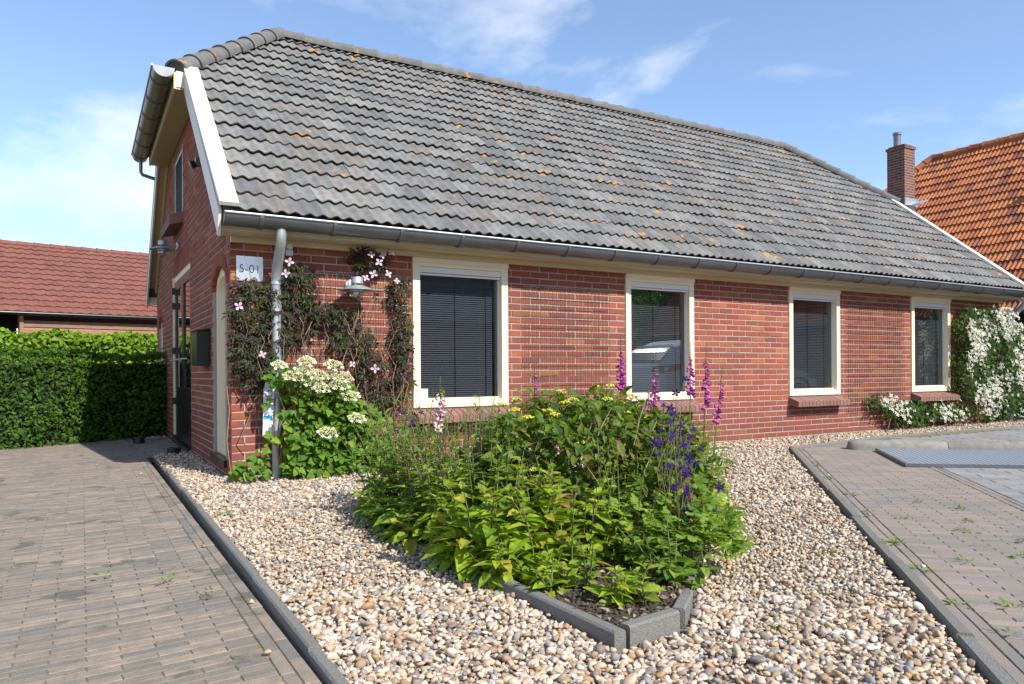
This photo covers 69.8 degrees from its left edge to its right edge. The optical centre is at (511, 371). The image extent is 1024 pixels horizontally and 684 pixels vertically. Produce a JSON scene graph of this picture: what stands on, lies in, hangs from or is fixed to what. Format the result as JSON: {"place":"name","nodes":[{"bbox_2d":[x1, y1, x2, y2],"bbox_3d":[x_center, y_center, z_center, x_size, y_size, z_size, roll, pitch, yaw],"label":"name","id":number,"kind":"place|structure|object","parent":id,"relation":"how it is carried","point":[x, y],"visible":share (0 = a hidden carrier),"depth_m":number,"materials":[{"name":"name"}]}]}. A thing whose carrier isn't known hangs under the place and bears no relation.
{"place":"outdoors","nodes":[
{"label":"outdoors","id":0,"kind":"place"},
{"bbox_2d":[0,438,321,683],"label":"driveway paving","id":1,"kind":"structure","parent":0,"point":[74,518],"depth_m":3.13,"materials":[{"name":"brick brick pavers"}]},
{"bbox_2d":[0,342,167,448],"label":"hedge","id":2,"kind":"object","parent":1,"relation":"on","point":[42,403],"visible":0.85,"depth_m":9.72,"materials":[{"name":"green plant"}]},
{"bbox_2d":[133,436,144,443],"bbox_3d":[-4.879,0.893,9.601,0.148,0.088,0.148,0,0,-30],"label":"ground spotlight","id":3,"kind":"object","parent":1,"relation":"on","point":[138,439],"visible":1,"depth_m":9.55,"materials":[{"name":"black paint"}]},
{"bbox_2d":[167,447,180,454],"bbox_3d":[-3.762,0.886,8.170,0.148,0.088,0.148,0,0,-30],"label":"ground spotlight","id":4,"kind":"object","parent":1,"relation":"on","point":[177,450],"visible":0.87,"depth_m":8.12,"materials":[{"name":"black paint"}]},
{"bbox_2d":[0,0,1023,333],"label":"sky","id":5,"kind":"structure","parent":0,"point":[833,81],"materials":[{"name":"blue"}]},
{"bbox_2d":[96,419,1023,683],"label":"gravel","id":6,"kind":"structure","parent":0,"point":[838,629],"depth_m":2.77,"materials":[{"name":"beige gravel"}]},
{"bbox_2d":[347,509,700,652],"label":"bed kerb","id":7,"kind":"structure","parent":6,"relation":"on","point":[650,628],"depth_m":2.50,"materials":[{"name":"concrete"}]},
{"bbox_2d":[354,490,698,626],"bbox_3d":[0.594,0.843,4.156,2.280,0.001,2.830,0,0,-30],"label":"planting bed","id":8,"kind":"object","parent":6,"relation":"on","point":[599,610],"visible":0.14,"depth_m":2.73,"materials":[{"name":"soil"}]},
{"bbox_2d":[348,472,413,513],"bbox_3d":[-0.737,0.805,4.512,0.492,0.347,0.551,0,0,-30],"label":"foxglove rosette","id":9,"kind":"object","parent":8,"relation":"on","point":[371,489],"visible":0.21,"depth_m":4.49,"materials":[{"name":"green plant"}]},
{"bbox_2d":[349,488,421,533],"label":"leafy sage","id":10,"kind":"object","parent":8,"relation":"on","point":[377,509],"visible":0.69,"depth_m":4.13,"materials":[{"name":"green plant"}]},
{"bbox_2d":[365,410,443,499],"bbox_3d":[-0.675,0.546,4.529,0.491,0.628,0.509,0,0,-30],"label":"columbine","id":11,"kind":"object","parent":8,"relation":"on","point":[412,421],"visible":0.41,"depth_m":4.46,"materials":[{"name":"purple plant"}]},
{"bbox_2d":[339,379,472,509],"bbox_3d":[-0.650,0.453,4.641,0.840,0.812,0.786,0,0,-9],"label":"leafy perennial","id":12,"kind":"object","parent":8,"relation":"on","point":[390,447],"visible":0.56,"depth_m":4.55,"materials":[{"name":"green plant"}]},
{"bbox_2d":[379,500,432,554],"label":"leafy sage","id":13,"kind":"object","parent":8,"relation":"on","point":[404,530],"visible":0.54,"depth_m":3.73,"materials":[{"name":"green plant"}]},
{"bbox_2d":[370,489,444,542],"bbox_3d":[-0.470,0.820,3.969,0.622,0.414,0.528,0,0,-30],"label":"foxglove rosette","id":14,"kind":"object","parent":8,"relation":"on","point":[385,516],"visible":0.14,"depth_m":3.88,"materials":[{"name":"green plant"}]},
{"bbox_2d":[426,377,453,471],"bbox_3d":[-0.409,0.443,4.192,0.341,0.830,0.246,0,0,-30],"label":"foxglove","id":15,"kind":"object","parent":8,"relation":"on","point":[438,410],"visible":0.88,"depth_m":4.21,"materials":[{"name":"pink plant"}]},
{"bbox_2d":[386,387,528,515],"bbox_3d":[-0.302,0.472,4.228,0.871,0.771,0.882,0,0,6],"label":"leafy perennial","id":16,"kind":"object","parent":8,"relation":"on","point":[412,486],"visible":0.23,"depth_m":4.13,"materials":[{"name":"green plant"}]},
{"bbox_2d":[410,452,505,551],"bbox_3d":[-0.215,0.648,3.599,0.557,0.507,0.605,0,0,-15],"label":"leafy sage","id":17,"kind":"object","parent":8,"relation":"on","point":[433,511],"visible":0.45,"depth_m":3.62,"materials":[{"name":"green plant"}]},
{"bbox_2d":[420,519,503,572],"bbox_3d":[-0.243,0.785,3.378,0.424,0.249,0.427,0,0,-30],"label":"leafy sage","id":18,"kind":"object","parent":8,"relation":"on","point":[439,553],"visible":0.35,"depth_m":3.26,"materials":[{"name":"green plant"}]},
{"bbox_2d":[403,392,548,542],"bbox_3d":[-0.218,0.480,3.763,0.785,0.752,0.708,0,0,36],"label":"leafy perennial","id":19,"kind":"object","parent":8,"relation":"on","point":[476,465],"visible":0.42,"depth_m":3.72,"materials":[{"name":"green plant"}]},
{"bbox_2d":[428,440,575,582],"bbox_3d":[-0.062,0.600,3.246,0.588,0.589,0.629,0,0,-30],"label":"leafy sage","id":20,"kind":"object","parent":8,"relation":"on","point":[486,530],"visible":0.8,"depth_m":3.17,"materials":[{"name":"green plant"}]},
{"bbox_2d":[457,533,548,592],"bbox_3d":[-0.030,0.795,3.056,0.367,0.253,0.378,0,0,-30],"label":"leafy sage","id":21,"kind":"object","parent":8,"relation":"on","point":[504,568],"visible":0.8,"depth_m":2.97,"materials":[{"name":"green plant"}]},
{"bbox_2d":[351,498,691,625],"bbox_3d":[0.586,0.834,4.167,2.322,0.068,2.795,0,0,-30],"label":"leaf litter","id":22,"kind":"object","parent":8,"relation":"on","point":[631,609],"visible":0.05,"depth_m":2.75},
{"bbox_2d":[532,359,539,408],"bbox_3d":[0.133,0.384,4.977,0.318,0.940,0.255,0,0,10],"label":"foxglove","id":23,"kind":"object","parent":8,"relation":"on","point":[535,393],"visible":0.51,"depth_m":4.95,"materials":[{"name":"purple plant"}]},
{"bbox_2d":[508,547,585,597],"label":"leafy sage","id":24,"kind":"object","parent":8,"relation":"on","point":[553,573],"visible":0.98,"depth_m":2.84,"materials":[{"name":"green plant"}]},
{"bbox_2d":[500,459,622,577],"bbox_3d":[0.215,0.633,3.208,0.542,0.479,0.569,0,0,-3],"label":"leafy sage","id":25,"kind":"object","parent":8,"relation":"on","point":[562,536],"visible":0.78,"depth_m":3.17,"materials":[{"name":"green plant"}]},
{"bbox_2d":[491,379,674,498],"bbox_3d":[0.297,0.450,4.519,0.936,0.808,1.085,0,0,-42],"label":"leafy perennial","id":26,"kind":"object","parent":8,"relation":"on","point":[572,447],"visible":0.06,"depth_m":4.43,"materials":[{"name":"green plant"}]},
{"bbox_2d":[569,537,601,587],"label":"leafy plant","id":27,"kind":"object","parent":8,"relation":"on","point":[591,574],"visible":0.96,"depth_m":2.83,"materials":[{"name":"green plant"}]},
{"bbox_2d":[458,383,734,541],"bbox_3d":[0.480,0.467,4.111,1.589,0.808,1.552,0,0,0],"label":"flowering shrub","id":28,"kind":"object","parent":8,"relation":"on","point":[564,429],"visible":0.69,"depth_m":3.75,"materials":[{"name":"green plant"}]},
{"bbox_2d":[515,436,694,561],"bbox_3d":[0.379,0.585,3.548,0.778,0.537,0.899,0,0,-30],"label":"leafy perennial","id":29,"kind":"object","parent":8,"relation":"on","point":[609,494],"visible":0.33,"depth_m":3.36,"materials":[{"name":"green plant"}]},
{"bbox_2d":[615,334,626,398],"bbox_3d":[0.768,0.290,5.265,0.250,1.120,0.261,0,0,-7],"label":"foxglove","id":30,"kind":"object","parent":8,"relation":"on","point":[621,378],"visible":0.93,"depth_m":5.25,"materials":[{"name":"purple plant"}]},
{"bbox_2d":[583,561,666,607],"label":"leafy sage","id":31,"kind":"object","parent":8,"relation":"on","point":[633,581],"visible":0.99,"depth_m":2.67,"materials":[{"name":"green plant"}]},
{"bbox_2d":[570,480,692,564],"bbox_3d":[0.524,0.706,3.329,0.544,0.401,0.510,0,0,32],"label":"leafy sage","id":32,"kind":"object","parent":8,"relation":"on","point":[620,549],"visible":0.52,"depth_m":3.25,"materials":[{"name":"green plant"}]},
{"bbox_2d":[576,396,711,487],"bbox_3d":[0.865,0.510,5.175,0.912,0.682,0.956,0,0,-30],"label":"leafy perennial","id":33,"kind":"object","parent":8,"relation":"on","point":[646,429],"visible":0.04,"depth_m":5.08,"materials":[{"name":"green plant"}]},
{"bbox_2d":[645,379,653,454],"bbox_3d":[0.918,0.449,4.908,0.300,0.800,0.257,0,0,-30],"label":"foxglove","id":34,"kind":"object","parent":8,"relation":"on","point":[647,403],"visible":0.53,"depth_m":4.90,"materials":[{"name":"purple plant"}]},
{"bbox_2d":[651,354,661,452],"bbox_3d":[0.957,0.364,5.054,0.314,0.970,0.274,0,0,21],"label":"foxglove","id":35,"kind":"object","parent":8,"relation":"on","point":[653,380],"visible":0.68,"depth_m":5.03,"materials":[{"name":"purple plant"}]},
{"bbox_2d":[594,414,723,520],"bbox_3d":[0.770,0.530,3.889,0.748,0.642,0.650,0,0,-30],"label":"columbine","id":36,"kind":"object","parent":8,"relation":"on","point":[719,501],"visible":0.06,"depth_m":3.83,"materials":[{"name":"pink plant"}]},
{"bbox_2d":[594,417,725,502],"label":"leafy perennial","id":37,"kind":"object","parent":8,"relation":"on","point":[705,455],"visible":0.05,"depth_m":4.50,"materials":[{"name":"green plant"}]},
{"bbox_2d":[614,521,728,588],"bbox_3d":[0.633,0.744,3.047,0.397,0.260,0.459,0,0,-30],"label":"leafy sage","id":38,"kind":"object","parent":8,"relation":"on","point":[671,571],"visible":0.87,"depth_m":2.98,"materials":[{"name":"green plant"}]},
{"bbox_2d":[596,375,750,555],"bbox_3d":[0.881,0.434,3.543,0.732,0.834,1.152,0,0,41],"label":"columbine","id":39,"kind":"object","parent":8,"relation":"on","point":[730,515],"visible":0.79,"depth_m":3.33,"materials":[{"name":"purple plant"}]},
{"bbox_2d":[635,479,730,550],"bbox_3d":[0.837,0.694,3.680,0.463,0.385,0.557,0,0,-3],"label":"leafy sage","id":40,"kind":"object","parent":8,"relation":"on","point":[700,499],"visible":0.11,"depth_m":3.55,"materials":[{"name":"green plant"}]},
{"bbox_2d":[626,467,753,562],"bbox_3d":[0.774,0.634,3.262,0.540,0.436,0.564,0,0,-30],"label":"columbine","id":41,"kind":"object","parent":8,"relation":"on","point":[732,547],"visible":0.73,"depth_m":3.21,"materials":[{"name":"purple plant"}]},
{"bbox_2d":[662,479,733,521],"bbox_3d":[1.088,0.737,4.428,0.489,0.403,0.584,0,0,23],"label":"foxglove rosette","id":42,"kind":"object","parent":8,"relation":"on","point":[724,500],"visible":0.02,"depth_m":4.33,"materials":[{"name":"green plant"}]},
{"bbox_2d":[702,365,732,477],"bbox_3d":[1.483,0.396,5.405,0.309,0.901,0.258,0,0,-20],"label":"foxglove","id":43,"kind":"object","parent":8,"relation":"on","point":[718,412],"visible":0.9,"depth_m":5.45,"materials":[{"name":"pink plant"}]},
{"bbox_2d":[685,342,707,430],"bbox_3d":[1.293,0.312,5.445,0.302,1.070,0.299,0,0,-30],"label":"foxglove","id":44,"kind":"object","parent":6,"relation":"on","point":[690,391],"visible":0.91,"depth_m":5.43,"materials":[{"name":"purple plant"}]},
{"bbox_2d":[696,346,717,467],"bbox_3d":[1.347,0.317,5.217,0.290,1.060,0.301,0,0,13],"label":"foxglove","id":45,"kind":"object","parent":6,"relation":"on","point":[707,398],"visible":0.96,"depth_m":5.24,"materials":[{"name":"purple plant"}]},
{"bbox_2d":[865,391,969,428],"bbox_3d":[6.089,0.570,10.850,2.455,0.598,0.351,0,0,-30],"label":"white clematis","id":46,"kind":"object","parent":6,"relation":"on","point":[948,414],"visible":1,"depth_m":10.75,"materials":[{"name":"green plant"}]},
{"bbox_2d":[150,417,1023,464],"bbox_3d":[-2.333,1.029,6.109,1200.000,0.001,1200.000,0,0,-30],"label":"ground","id":47,"kind":"structure","parent":0,"point":[1000,420],"depth_m":14.65,"materials":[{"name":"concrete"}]},
{"bbox_2d":[0,327,156,363],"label":"hedge","id":48,"kind":"object","parent":47,"relation":"on","point":[101,342],"visible":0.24,"depth_m":13.98,"materials":[{"name":"green plant"}]},
{"bbox_2d":[0,239,156,342],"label":"barn","id":49,"kind":"structure","parent":47,"relation":"on","point":[73,289],"depth_m":20.05,"materials":[{"name":"red tile"}]},
{"bbox_2d":[145,437,349,683],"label":"driveway kerb","id":50,"kind":"structure","parent":47,"relation":"on","point":[306,645],"depth_m":2.99,"materials":[{"name":"concrete"}]},
{"bbox_2d":[131,27,1023,478],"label":"house","id":51,"kind":"structure","parent":47,"relation":"on","point":[749,267],"depth_m":8.63,"materials":[{"name":"red brick"}]},
{"bbox_2d":[161,324,162,360],"bbox_3d":[-5.440,-0.037,11.553,0.085,1.642,0.622,0,0,-30],"label":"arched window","id":52,"kind":"structure","parent":51,"relation":"in","point":[161,324],"depth_m":11.77,"materials":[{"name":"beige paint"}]},
{"bbox_2d":[149,240,178,254],"bbox_3d":[-4.379,-1.543,9.231,0.336,0.211,0.308,0,0,-30],"label":"wall lamp","id":53,"kind":"object","parent":51,"relation":"attached to","point":[163,247],"visible":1,"depth_m":9.20,"materials":[{"name":"silver metal"}]},
{"bbox_2d":[161,143,182,237],"bbox_3d":[-4.303,-2.279,9.347,0.210,1.000,1.033,0,0,-30],"label":"upper window","id":54,"kind":"structure","parent":51,"relation":"in","point":[174,221],"depth_m":9.31,"materials":[{"name":"white"}]},
{"bbox_2d":[170,263,191,451],"bbox_3d":[-4.089,-0.170,9.164,0.189,2.180,1.800,0,0,-30],"label":"door","id":55,"kind":"structure","parent":51,"relation":"in","point":[181,290],"depth_m":9.18,"materials":[{"name":"black paint"}]},
{"bbox_2d":[188,157,200,168],"bbox_3d":[-3.237,-2.124,7.491,0.122,0.123,0.090,0,0,-30],"label":"security light","id":56,"kind":"object","parent":51,"relation":"attached to","point":[193,164],"visible":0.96,"depth_m":7.47,"materials":[{"name":"metal"}]},
{"bbox_2d":[190,328,209,365],"bbox_3d":[-3.063,-0.239,7.204,0.132,0.365,0.400,0,0,-30],"label":"mailbox","id":57,"kind":"object","parent":51,"relation":"attached to","point":[200,347],"visible":1,"depth_m":7.05,"materials":[{"name":"black paint"}]},
{"bbox_2d":[210,269,227,467],"bbox_3d":[-2.599,-0.062,6.640,0.150,1.766,0.772,0,0,-30],"label":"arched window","id":58,"kind":"structure","parent":51,"relation":"in","point":[220,290],"depth_m":6.91,"materials":[{"name":"beige paint"}]},
{"bbox_2d":[236,255,262,281],"bbox_3d":[-2.208,-0.867,6.178,0.216,0.207,0.014,0,0,-30],"label":"house number plate","id":59,"kind":"object","parent":51,"relation":"attached to","point":[254,265],"visible":0.98,"depth_m":6.17,"materials":[{"name":"metal"}]},
{"bbox_2d":[263,382,274,434],"bbox_3d":[-2.032,0.302,6.131,0.100,0.470,0.011,0,0,-30],"label":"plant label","id":60,"kind":"object","parent":51,"relation":"attached to","point":[267,414],"visible":0.79,"depth_m":6.13,"materials":[{"name":"white plastic"}]},
{"bbox_2d":[285,243,292,255],"bbox_3d":[-1.915,-1.051,6.313,0.060,0.105,0.077,0,0,-30],"label":"motion sensor","id":61,"kind":"object","parent":51,"relation":"attached to","point":[289,250],"visible":0.98,"depth_m":6.30,"materials":[{"name":"white plastic"}]},
{"bbox_2d":[226,355,408,482],"bbox_3d":[-1.567,0.394,6.191,1.549,1.063,0.450,0,0,-30],"label":"climbing hydrangea","id":62,"kind":"object","parent":51,"relation":"attached to","point":[340,410],"visible":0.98,"depth_m":6.14,"materials":[{"name":"green plant"}]},
{"bbox_2d":[292,265,411,420],"bbox_3d":[-1.420,-0.236,6.614,1.103,1.400,0.007,0,0,-30],"label":"wire trellis","id":63,"kind":"object","parent":51,"relation":"attached to","point":[332,330],"visible":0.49,"depth_m":6.61,"materials":[{"name":"grey metal"}]},
{"bbox_2d":[221,246,418,449],"bbox_3d":[-1.623,-0.193,6.422,1.739,1.913,0.270,0,0,-30],"label":"dark clematis","id":64,"kind":"object","parent":63,"relation":"attached to","point":[260,358],"visible":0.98,"depth_m":6.36,"materials":[{"name":"green plant"}]},
{"bbox_2d":[339,277,374,300],"bbox_3d":[-1.372,-0.726,6.478,0.308,0.211,0.336,0,0,-30],"label":"wall lamp","id":65,"kind":"object","parent":51,"relation":"attached to","point":[356,287],"visible":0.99,"depth_m":6.42,"materials":[{"name":"silver metal"}]},
{"bbox_2d":[412,256,515,423],"bbox_3d":[-0.531,-0.303,7.258,1.044,1.573,0.468,0,0,-30],"label":"window","id":66,"kind":"structure","parent":51,"relation":"in","point":[453,299],"depth_m":7.29,"materials":[{"name":"beige paint"}]},
{"bbox_2d":[524,286,610,411],"bbox_3d":[0.607,-0.219,7.801,1.122,1.340,0.007,0,0,-30],"label":"wire trellis","id":67,"kind":"object","parent":51,"relation":"attached to","point":[560,345],"visible":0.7,"depth_m":7.77,"materials":[{"name":"grey metal"}]},
{"bbox_2d":[625,273,702,412],"bbox_3d":[1.678,-0.317,8.551,1.041,1.573,0.468,0,0,-30],"label":"window","id":68,"kind":"structure","parent":51,"relation":"in","point":[651,320],"depth_m":8.59,"materials":[{"name":"beige paint"}]},
{"bbox_2d":[788,287,849,406],"bbox_3d":[4.028,-0.331,9.929,1.048,1.573,0.468,0,0,-30],"label":"window","id":69,"kind":"structure","parent":51,"relation":"in","point":[804,326],"depth_m":9.96,"materials":[{"name":"beige paint"}]},
{"bbox_2d":[848,302,903,412],"bbox_3d":[5.224,-0.202,10.506,1.303,1.550,0.007,0,0,-30],"label":"wire trellis","id":70,"kind":"object","parent":51,"relation":"attached to","point":[870,339],"visible":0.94,"depth_m":10.43,"materials":[{"name":"grey metal"}]},
{"bbox_2d":[910,296,959,401],"bbox_3d":[6.370,-0.345,11.301,1.038,1.573,0.468,0,0,-30],"label":"window","id":71,"kind":"structure","parent":51,"relation":"in","point":[920,307],"depth_m":11.35,"materials":[{"name":"beige paint"}]},
{"bbox_2d":[949,303,1023,422],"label":"white clematis","id":72,"kind":"object","parent":51,"relation":"attached to","point":[989,343],"visible":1,"depth_m":11.67,"materials":[{"name":"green plant"}]},
{"bbox_2d":[789,426,1023,683],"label":"parking kerb","id":73,"kind":"structure","parent":47,"relation":"on","point":[987,664],"depth_m":2.98,"materials":[{"name":"concrete"}]},
{"bbox_2d":[791,427,1023,683],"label":"parking paving","id":74,"kind":"structure","parent":0,"point":[889,490],"depth_m":4.19,"materials":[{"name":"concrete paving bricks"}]},
{"bbox_2d":[93,433,1023,636],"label":"weeds","id":75,"kind":"object","parent":74,"relation":"on","point":[895,541],"visible":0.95,"depth_m":3.25,"materials":[{"name":"green plant"}]},
{"bbox_2d":[846,440,1023,449],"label":"wheel stop","id":76,"kind":"object","parent":74,"relation":"on","point":[922,444],"visible":0.86,"depth_m":7.89,"materials":[{"name":"concrete"}]},
{"bbox_2d":[875,448,1023,468],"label":"steel plate","id":77,"kind":"object","parent":74,"relation":"on","point":[958,458],"visible":1,"depth_m":7.03,"materials":[{"name":"metal"}]},
{"bbox_2d":[885,132,1023,417],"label":"neighbour house","id":78,"kind":"structure","parent":0,"point":[971,196],"depth_m":18.41,"materials":[{"name":"orange tile"}]}
]}

